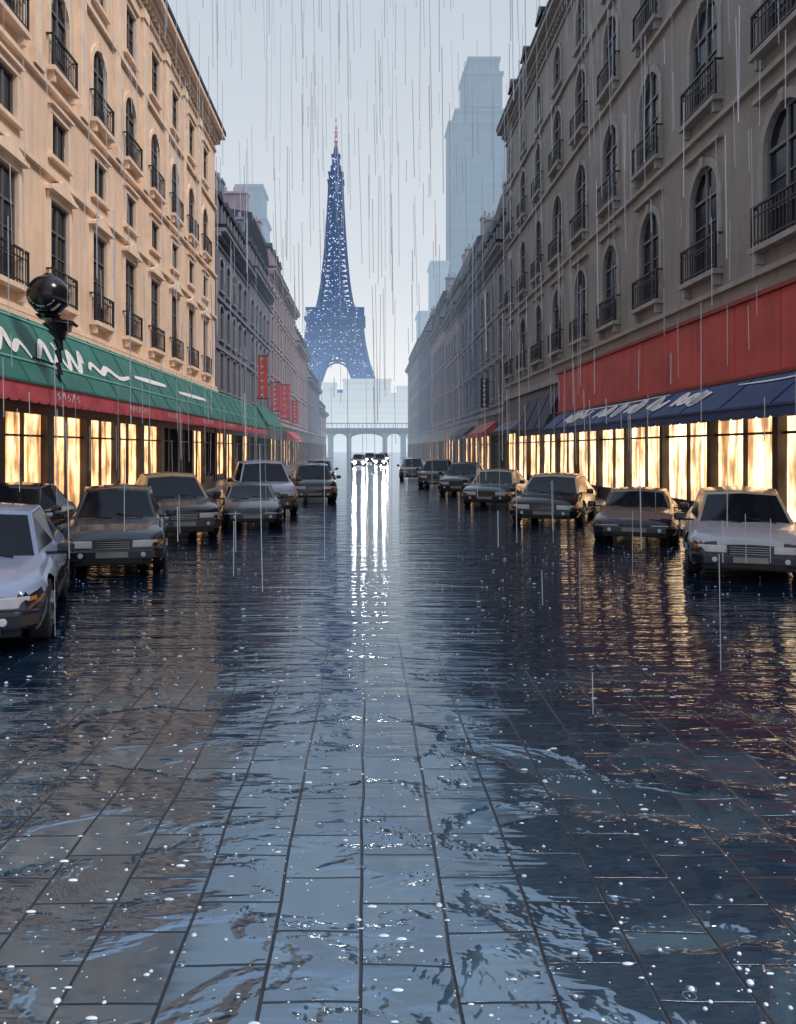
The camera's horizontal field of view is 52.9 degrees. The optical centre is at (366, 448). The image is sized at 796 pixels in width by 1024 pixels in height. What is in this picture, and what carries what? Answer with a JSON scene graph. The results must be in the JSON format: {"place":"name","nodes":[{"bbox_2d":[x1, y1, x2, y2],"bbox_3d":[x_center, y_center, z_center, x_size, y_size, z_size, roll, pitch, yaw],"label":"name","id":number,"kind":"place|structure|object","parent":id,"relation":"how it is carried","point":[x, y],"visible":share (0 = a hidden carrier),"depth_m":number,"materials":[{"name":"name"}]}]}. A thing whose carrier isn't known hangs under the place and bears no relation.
{"place":"outdoors","nodes":[
{"label":"outdoors","id":0,"kind":"place"},
{"bbox_2d":[200,457,333,492],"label":"pavement","id":1,"kind":"structure","parent":0,"point":[214,485],"depth_m":43.47,"materials":[{"name":"stone"}]},
{"bbox_2d":[255,403,283,431],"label":"green shop awning","id":2,"kind":"object","parent":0,"point":[269,418],"visible":0.96,"depth_m":66.37,"materials":[{"name":"fabric"}]},
{"bbox_2d":[167,0,547,392],"label":"sky","id":3,"kind":"structure","parent":0,"point":[277,75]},
{"bbox_2d":[319,379,407,451],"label":"hazy palace building","id":4,"kind":"structure","parent":0,"point":[366,401],"depth_m":470.00,"materials":[{"name":"stone"}]},
{"bbox_2d":[321,382,407,448],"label":"windows","id":5,"kind":"structure","parent":4,"relation":"in","point":[349,383],"depth_m":469.91,"materials":[{"name":"glass"}]},
{"bbox_2d":[326,423,407,457],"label":"stone bridge","id":6,"kind":"structure","parent":0,"point":[384,433],"depth_m":184.20,"materials":[{"name":"stone"}]},
{"bbox_2d":[0,452,795,1023],"bbox_3d":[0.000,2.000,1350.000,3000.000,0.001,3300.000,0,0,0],"label":"wet street ground","id":7,"kind":"structure","parent":0,"point":[508,724],"depth_m":4.85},
{"bbox_2d":[0,502,74,638],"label":"parked car","id":8,"kind":"object","parent":7,"relation":"on","point":[36,548],"visible":1,"depth_m":8.56,"materials":[{"name":"silver paint"}]},
{"bbox_2d":[0,481,76,533],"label":"parked car","id":9,"kind":"object","parent":7,"relation":"on","point":[49,499],"visible":0.29,"depth_m":15.16,"materials":[{"name":"black paint"}]},
{"bbox_2d":[0,0,214,385],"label":"walls","id":10,"kind":"structure","parent":7,"relation":"on","point":[35,96],"depth_m":27.84,"materials":[{"name":"stone"}]},
{"bbox_2d":[26,273,78,382],"bbox_3d":[-7.679,-2.930,19.411,1.088,2.660,1.045,0,0,-40],"label":"globe wall lamp","id":11,"kind":"object","parent":10,"relation":"attached to","point":[48,297],"visible":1,"depth_m":19.15,"materials":[{"name":"black metal"}]},
{"bbox_2d":[0,0,205,371],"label":"window frames","id":12,"kind":"structure","parent":10,"relation":"attached to","point":[10,171],"depth_m":27.48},
{"bbox_2d":[0,0,204,354],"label":"window panes","id":13,"kind":"object","parent":12,"relation":"in","point":[7,207],"visible":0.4,"depth_m":23.82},
{"bbox_2d":[0,398,215,498],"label":"shopfront","id":14,"kind":"object","parent":10,"relation":"attached to","point":[48,413],"visible":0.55,"depth_m":27.25,"materials":[{"name":"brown wood"}]},
{"bbox_2d":[5,411,200,506],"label":"lit shop windows","id":15,"kind":"structure","parent":14,"relation":"attached to","point":[32,454],"depth_m":24.79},
{"bbox_2d":[0,309,266,434],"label":"green shop awning","id":16,"kind":"object","parent":14,"relation":"attached to","point":[97,378],"visible":1,"depth_m":24.35,"materials":[{"name":"fabric"}]},
{"bbox_2d":[164,428,211,475],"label":"dark shop windows","id":17,"kind":"structure","parent":14,"relation":"attached to","point":[171,451],"depth_m":39.49,"materials":[{"name":"black glass"}]},
{"bbox_2d":[0,0,225,391],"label":"stone trim","id":18,"kind":"structure","parent":10,"relation":"attached to","point":[60,192],"depth_m":29.53,"materials":[{"name":"stone"}]},
{"bbox_2d":[0,0,211,374],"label":"balcony railings","id":19,"kind":"object","parent":18,"relation":"on","point":[158,333],"visible":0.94,"depth_m":26.77,"materials":[{"name":"metal"}]},
{"bbox_2d":[164,0,225,136],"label":"mansard roof","id":20,"kind":"structure","parent":10,"relation":"on","point":[189,54],"depth_m":38.33,"materials":[{"name":"stone"}]},
{"bbox_2d":[53,483,176,570],"bbox_3d":[-4.509,1.317,14.474,2.040,1.365,4.342,0,0,-15],"label":"parked car","id":21,"kind":"object","parent":7,"relation":"on","point":[117,524],"visible":0.94,"depth_m":12.97,"materials":[{"name":"paint"}]},
{"bbox_2d":[134,471,221,535],"bbox_3d":[-4.802,1.278,19.434,2.190,1.445,4.642,0,0,-22],"label":"parked car","id":22,"kind":"object","parent":7,"relation":"on","point":[189,500],"visible":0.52,"depth_m":18.05,"materials":[{"name":"black paint"}]},
{"bbox_2d":[215,174,248,403],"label":"walls","id":23,"kind":"structure","parent":7,"relation":"on","point":[218,253],"depth_m":52.35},
{"bbox_2d":[219,201,244,398],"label":"window frames","id":24,"kind":"structure","parent":23,"relation":"attached to","point":[228,328],"depth_m":52.28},
{"bbox_2d":[226,214,243,394],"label":"window panes","id":25,"kind":"object","parent":24,"relation":"in","point":[233,326],"visible":0.24,"depth_m":52.17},
{"bbox_2d":[215,428,249,479],"bbox_3d":[-9.185,-0.260,54.300,0.470,4.280,13.320,0,0,0],"label":"shopfront","id":26,"kind":"object","parent":23,"relation":"attached to","point":[234,443],"visible":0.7,"depth_m":53.52,"materials":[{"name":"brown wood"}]},
{"bbox_2d":[217,433,245,477],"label":"lit shop windows","id":27,"kind":"structure","parent":26,"relation":"attached to","point":[230,455],"depth_m":52.52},
{"bbox_2d":[215,171,256,401],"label":"stone trim","id":28,"kind":"structure","parent":23,"relation":"attached to","point":[228,242],"depth_m":53.35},
{"bbox_2d":[215,188,257,275],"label":"mansard roof","id":29,"kind":"structure","parent":23,"relation":"on","point":[218,194],"depth_m":52.23,"materials":[{"name":"stone"}]},
{"bbox_2d":[218,181,269,407],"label":"walls","id":30,"kind":"structure","parent":7,"relation":"on","point":[258,300],"depth_m":64.56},
{"bbox_2d":[217,172,275,407],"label":"stone trim","id":31,"kind":"structure","parent":30,"relation":"attached to","point":[264,288],"depth_m":65.60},
{"bbox_2d":[229,207,276,299],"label":"mansard roof","id":32,"kind":"structure","parent":30,"relation":"on","point":[250,241],"depth_m":65.39,"materials":[{"name":"metal"}]},
{"bbox_2d":[250,246,267,407],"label":"window frames","id":33,"kind":"structure","parent":30,"relation":"attached to","point":[256,344],"depth_m":65.53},
{"bbox_2d":[249,425,269,459],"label":"shopfront","id":34,"kind":"object","parent":30,"relation":"attached to","point":[255,436],"visible":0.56,"depth_m":67.39,"materials":[{"name":"grey wood"}]},
{"bbox_2d":[254,355,267,398],"bbox_3d":[-8.440,-5.700,63.580,1.120,3.500,0.200,0,0,0],"label":"hanging shop sign","id":35,"kind":"object","parent":30,"relation":"attached to","point":[262,376],"visible":1,"depth_m":63.50,"materials":[{"name":"metal"}]},
{"bbox_2d":[269,382,280,411],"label":"hanging shop sign","id":36,"kind":"object","parent":30,"relation":"attached to","point":[274,396],"visible":0.88,"depth_m":72.00,"materials":[{"name":"metal"}]},
{"bbox_2d":[213,481,287,526],"bbox_3d":[-3.188,1.448,21.814,1.960,1.105,4.142,0,0,-10],"label":"parked car","id":37,"kind":"object","parent":7,"relation":"on","point":[249,501],"visible":0.97,"depth_m":20.39,"materials":[{"name":"paint"}]},
{"bbox_2d":[234,184,271,242],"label":"hazy high rise","id":38,"kind":"structure","parent":7,"relation":"on","point":[258,198],"depth_m":251.00,"materials":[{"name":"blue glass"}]},
{"bbox_2d":[224,194,282,422],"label":"walls","id":39,"kind":"structure","parent":7,"relation":"on","point":[238,201],"depth_m":75.60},
{"bbox_2d":[224,187,288,426],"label":"stone trim","id":40,"kind":"structure","parent":39,"relation":"attached to","point":[277,278],"depth_m":78.40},
{"bbox_2d":[231,209,288,291],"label":"mansard roof","id":41,"kind":"structure","parent":39,"relation":"on","point":[253,231],"depth_m":74.26,"materials":[{"name":"metal"}]},
{"bbox_2d":[270,430,283,464],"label":"shopfront","id":42,"kind":"object","parent":39,"relation":"attached to","point":[275,436],"visible":0.55,"depth_m":79.94,"materials":[{"name":"grey wood"}]},
{"bbox_2d":[277,384,289,419],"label":"hanging shop sign","id":43,"kind":"object","parent":39,"relation":"attached to","point":[285,401],"visible":0.98,"depth_m":80.00,"materials":[{"name":"metal"}]},
{"bbox_2d":[227,460,301,512],"bbox_3d":[-3.466,1.177,26.235,2.340,1.645,4.842,0,0,-13],"label":"parked car","id":44,"kind":"object","parent":7,"relation":"on","point":[274,474],"visible":0.53,"depth_m":25.09,"materials":[{"name":"white paint"}]},
{"bbox_2d":[283,297,294,426],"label":"walls","id":45,"kind":"structure","parent":7,"relation":"on","point":[292,358],"depth_m":94.25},
{"bbox_2d":[283,427,294,465],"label":"shopfront","id":46,"kind":"object","parent":45,"relation":"attached to","point":[288,445],"visible":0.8,"depth_m":91.57,"materials":[{"name":"grey wood"}]},
{"bbox_2d":[284,295,299,429],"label":"stone trim","id":47,"kind":"structure","parent":45,"relation":"attached to","point":[291,306],"depth_m":91.45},
{"bbox_2d":[291,401,298,422],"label":"hanging shop sign","id":48,"kind":"object","parent":45,"relation":"attached to","point":[294,411],"visible":0.99,"depth_m":92.00,"materials":[{"name":"metal"}]},
{"bbox_2d":[295,346,306,430],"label":"walls","id":49,"kind":"structure","parent":7,"relation":"on","point":[297,379],"depth_m":106.67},
{"bbox_2d":[295,430,306,463],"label":"shopfront","id":50,"kind":"object","parent":49,"relation":"attached to","point":[300,452],"visible":0.8,"depth_m":110.18,"materials":[{"name":"grey wood"}]},
{"bbox_2d":[295,330,310,432],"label":"stone trim","id":51,"kind":"structure","parent":49,"relation":"attached to","point":[302,351],"depth_m":109.63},
{"bbox_2d":[307,382,318,433],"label":"walls","id":52,"kind":"structure","parent":7,"relation":"on","point":[308,427],"depth_m":127.46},
{"bbox_2d":[307,433,318,460],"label":"shopfront","id":53,"kind":"object","parent":52,"relation":"attached to","point":[312,447],"visible":0.81,"depth_m":132.16,"materials":[{"name":"grey wood"}]},
{"bbox_2d":[307,370,321,435],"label":"stone trim","id":54,"kind":"structure","parent":52,"relation":"attached to","point":[314,386],"depth_m":133.85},
{"bbox_2d":[288,463,340,500],"bbox_3d":[-2.179,1.278,31.982,2.140,1.445,4.642,0,0,-6],"label":"parked car","id":55,"kind":"object","parent":7,"relation":"on","point":[317,481],"visible":0.8,"depth_m":30.13,"materials":[{"name":"black paint"}]},
{"bbox_2d":[307,459,337,481],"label":"parked car","id":56,"kind":"object","parent":7,"relation":"on","point":[331,469],"visible":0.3,"depth_m":43.66,"materials":[{"name":"grey paint"}]},
{"bbox_2d":[319,412,325,435],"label":"walls","id":57,"kind":"structure","parent":7,"relation":"on","point":[322,425],"depth_m":161.87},
{"bbox_2d":[319,436,325,458],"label":"shopfront","id":58,"kind":"object","parent":57,"relation":"attached to","point":[322,447],"visible":0.86,"depth_m":161.51,"materials":[{"name":"grey wood"}]},
{"bbox_2d":[304,118,375,392],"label":"eiffel tower","id":59,"kind":"structure","parent":7,"relation":"on","point":[335,321],"depth_m":784.34,"materials":[{"name":"blue metal"}]},
{"bbox_2d":[350,454,367,466],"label":"approaching car","id":60,"kind":"object","parent":7,"relation":"on","point":[358,460],"visible":1,"depth_m":88.44,"materials":[{"name":"white paint"}]},
{"bbox_2d":[371,453,387,465],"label":"approaching car","id":61,"kind":"object","parent":7,"relation":"on","point":[379,458],"visible":1,"depth_m":94.66,"materials":[{"name":"black paint"}]},
{"bbox_2d":[0,545,795,1023],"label":"raindrop splashes","id":62,"kind":"object","parent":7,"relation":"on","point":[748,981],"visible":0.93,"depth_m":3.91,"materials":[{"name":"liquid"}]},
{"bbox_2d":[0,560,795,1023],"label":"ripple rings","id":63,"kind":"object","parent":7,"relation":"on","point":[404,918],"visible":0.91,"depth_m":3.60,"materials":[{"name":"liquid"}]},
{"bbox_2d":[397,458,423,479],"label":"parked car","id":64,"kind":"object","parent":7,"relation":"on","point":[408,467],"visible":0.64,"depth_m":51.59,"materials":[{"name":"black paint"}]},
{"bbox_2d":[408,313,430,435],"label":"walls","id":65,"kind":"structure","parent":7,"relation":"on","point":[413,402],"depth_m":154.65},
{"bbox_2d":[408,436,417,457],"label":"shopfront","id":66,"kind":"object","parent":65,"relation":"attached to","point":[412,447],"visible":0.76,"depth_m":154.96,"materials":[{"name":"grey wood"}]},
{"bbox_2d":[415,261,449,339],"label":"hazy high rise","id":67,"kind":"structure","parent":7,"relation":"on","point":[437,271],"depth_m":285.00,"materials":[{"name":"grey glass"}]},
{"bbox_2d":[416,459,452,486],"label":"parked car","id":68,"kind":"object","parent":7,"relation":"on","point":[428,474],"visible":0.6,"depth_m":41.68,"materials":[{"name":"grey paint"}]},
{"bbox_2d":[418,278,454,432],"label":"walls","id":69,"kind":"structure","parent":7,"relation":"on","point":[432,310],"depth_m":123.35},
{"bbox_2d":[418,432,430,460],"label":"shopfront","id":70,"kind":"object","parent":69,"relation":"attached to","point":[424,447],"visible":0.75,"depth_m":124.40,"materials":[{"name":"grey wood"}]},
{"bbox_2d":[415,290,447,353],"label":"mansard roof","id":71,"kind":"structure","parent":69,"relation":"on","point":[442,296],"depth_m":113.58,"materials":[{"name":"metal"}]},
{"bbox_2d":[415,273,455,434],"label":"stone trim","id":72,"kind":"structure","parent":69,"relation":"attached to","point":[423,343],"depth_m":123.10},
{"bbox_2d":[431,255,464,428],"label":"walls","id":73,"kind":"structure","parent":7,"relation":"on","point":[438,342],"depth_m":100.58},
{"bbox_2d":[431,428,444,458],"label":"shopfront","id":74,"kind":"object","parent":73,"relation":"attached to","point":[437,444],"visible":0.59,"depth_m":100.59,"materials":[{"name":"grey wood"}]},
{"bbox_2d":[427,273,458,340],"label":"mansard roof","id":75,"kind":"structure","parent":73,"relation":"on","point":[447,297],"depth_m":96.59,"materials":[{"name":"metal"}]},
{"bbox_2d":[427,253,464,431],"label":"stone trim","id":76,"kind":"structure","parent":73,"relation":"attached to","point":[437,386],"depth_m":100.53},
{"bbox_2d":[438,462,483,494],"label":"parked car","id":77,"kind":"object","parent":7,"relation":"on","point":[453,477],"visible":0.59,"depth_m":34.75,"materials":[{"name":"grey paint"}]},
{"bbox_2d":[445,218,484,424],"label":"walls","id":78,"kind":"structure","parent":7,"relation":"on","point":[455,326],"depth_m":82.30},
{"bbox_2d":[445,424,459,462],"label":"shopfront","id":79,"kind":"object","parent":78,"relation":"attached to","point":[450,431],"visible":0.48,"depth_m":85.91,"materials":[{"name":"grey wood"}]},
{"bbox_2d":[439,235,482,326],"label":"mansard roof","id":80,"kind":"structure","parent":78,"relation":"on","point":[467,261],"depth_m":80.57,"materials":[{"name":"metal"}]},
{"bbox_2d":[440,211,494,427],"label":"stone trim","id":81,"kind":"structure","parent":78,"relation":"attached to","point":[449,318],"depth_m":83.68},
{"bbox_2d":[444,56,506,276],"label":"hazy high rise","id":82,"kind":"structure","parent":7,"relation":"on","point":[476,163],"depth_m":300.00,"materials":[{"name":"grey glass"}]},
{"bbox_2d":[452,63,502,276],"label":"windows","id":83,"kind":"structure","parent":82,"relation":"in","point":[473,64],"depth_m":299.94,"materials":[{"name":"grey glass"}]},
{"bbox_2d":[460,184,506,419],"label":"walls","id":84,"kind":"structure","parent":7,"relation":"on","point":[472,305],"depth_m":70.17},
{"bbox_2d":[460,419,478,462],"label":"shopfront","id":85,"kind":"object","parent":84,"relation":"attached to","point":[475,423],"visible":0.53,"depth_m":70.44,"materials":[{"name":"grey wood"}]},
{"bbox_2d":[450,426,473,439],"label":"navy shop awning","id":86,"kind":"object","parent":85,"relation":"attached to","point":[458,434],"visible":0.99,"depth_m":68.71,"materials":[{"name":"fabric"}]},
{"bbox_2d":[454,215,494,306],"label":"mansard roof","id":87,"kind":"structure","parent":84,"relation":"on","point":[477,253],"depth_m":69.34,"materials":[{"name":"metal"}]},
{"bbox_2d":[454,181,505,423],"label":"stone trim","id":88,"kind":"structure","parent":84,"relation":"attached to","point":[468,293],"depth_m":69.98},
{"bbox_2d":[479,247,506,414],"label":"walls","id":89,"kind":"structure","parent":7,"relation":"on","point":[502,267],"depth_m":56.42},
{"bbox_2d":[480,378,492,407],"bbox_3d":[8.540,-4.000,57.080,0.920,2.100,0.200,0,0,0],"label":"hanging shop sign","id":90,"kind":"object","parent":89,"relation":"attached to","point":[484,393],"visible":1,"depth_m":57.00,"materials":[{"name":"blue fabric"}]},
{"bbox_2d":[471,185,506,280],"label":"mansard roof","id":91,"kind":"structure","parent":89,"relation":"on","point":[501,210],"depth_m":58.73,"materials":[{"name":"metal"}]},
{"bbox_2d":[472,214,506,418],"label":"stone trim","id":92,"kind":"structure","parent":89,"relation":"attached to","point":[492,258],"depth_m":56.53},
{"bbox_2d":[482,240,501,396],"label":"window frames","id":93,"kind":"structure","parent":89,"relation":"attached to","point":[494,335],"depth_m":57.03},
{"bbox_2d":[479,412,506,468],"bbox_3d":[9.185,-0.260,57.900,0.470,4.280,12.120,0,0,0],"label":"shopfront","id":94,"kind":"object","parent":89,"relation":"attached to","point":[501,418],"visible":0.59,"depth_m":57.74,"materials":[{"name":"stone"}]},
{"bbox_2d":[467,421,496,438],"bbox_3d":[8.280,-1.358,57.992,1.040,1.117,8.015,0,0,0],"label":"red shop awning","id":95,"kind":"object","parent":94,"relation":"attached to","point":[481,429],"visible":0.99,"depth_m":56.13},
{"bbox_2d":[461,468,527,505],"bbox_3d":[4.800,1.357,29.362,2.240,1.285,4.642,0,0,20],"label":"parked car","id":96,"kind":"object","parent":7,"relation":"on","point":[491,485],"visible":0.81,"depth_m":27.91,"materials":[{"name":"grey paint"}]},
{"bbox_2d":[509,472,596,523],"bbox_3d":[5.422,1.337,22.934,2.290,1.325,4.642,0,0,22],"label":"parked car","id":97,"kind":"object","parent":7,"relation":"on","point":[558,495],"visible":0.97,"depth_m":21.43,"materials":[{"name":"black paint"}]},
{"bbox_2d":[588,486,688,542],"bbox_3d":[6.300,1.438,18.555,2.140,1.125,4.442,0,0,21],"label":"parked car","id":98,"kind":"object","parent":7,"relation":"on","point":[637,511],"visible":0.91,"depth_m":17.06,"materials":[{"name":"beige paint"}]},
{"bbox_2d":[507,0,795,394],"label":"walls","id":99,"kind":"structure","parent":7,"relation":"on","point":[733,152],"depth_m":26.27,"materials":[{"name":"grey stone"}]},
{"bbox_2d":[496,0,550,132],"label":"mansard roof","id":100,"kind":"structure","parent":99,"relation":"on","point":[539,21],"depth_m":43.15,"materials":[{"name":"stone"}]},
{"bbox_2d":[497,0,795,400],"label":"stone trim","id":101,"kind":"structure","parent":99,"relation":"attached to","point":[557,12],"depth_m":28.50,"materials":[{"name":"grey stone"}]},
{"bbox_2d":[504,0,795,376],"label":"balcony railings","id":102,"kind":"object","parent":101,"relation":"on","point":[576,325],"visible":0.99,"depth_m":25.32,"materials":[{"name":"metal"}]},
{"bbox_2d":[556,276,795,413],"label":"red shop fascia","id":103,"kind":"structure","parent":101,"relation":"attached to","point":[752,335],"depth_m":20.32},
{"bbox_2d":[540,370,795,434],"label":"blue shop awning","id":104,"kind":"object","parent":103,"relation":"attached to","point":[773,395],"visible":1,"depth_m":19.22,"materials":[{"name":"fabric"}]},
{"bbox_2d":[506,384,795,514],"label":"shopfront","id":105,"kind":"object","parent":99,"relation":"attached to","point":[516,407],"visible":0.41,"depth_m":26.04,"materials":[{"name":"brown wood"}]},
{"bbox_2d":[515,392,557,436],"bbox_3d":[8.357,-1.631,39.593,0.794,1.961,6.815,0,0,0],"label":"navy shop awning","id":106,"kind":"object","parent":105,"relation":"attached to","point":[539,414],"visible":0.84,"depth_m":38.87,"materials":[{"name":"fabric"}]},
{"bbox_2d":[509,415,795,521],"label":"lit shop windows","id":107,"kind":"structure","parent":105,"relation":"attached to","point":[759,461],"depth_m":23.06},
{"bbox_2d":[509,0,795,373],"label":"window frames","id":108,"kind":"structure","parent":99,"relation":"attached to","point":[789,135],"depth_m":25.41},
{"bbox_2d":[510,0,795,358],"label":"window panes","id":109,"kind":"object","parent":108,"relation":"in","point":[778,162],"visible":0.28,"depth_m":21.88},
{"bbox_2d":[674,485,795,576],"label":"parked car","id":110,"kind":"object","parent":7,"relation":"on","point":[737,527],"visible":1,"depth_m":12.52,"materials":[{"name":"white paint"}]},
{"bbox_2d":[483,219,502,393],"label":"window panes","id":111,"kind":"object","parent":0,"point":[488,313],"visible":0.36,"depth_m":54.08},
{"bbox_2d":[492,419,520,435],"bbox_3d":[8.355,-1.283,47.742,0.790,0.867,6.515,0,0,0],"label":"navy shop awning","id":112,"kind":"object","parent":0,"point":[505,427],"visible":0.96,"depth_m":47.19,"materials":[{"name":"fabric"}]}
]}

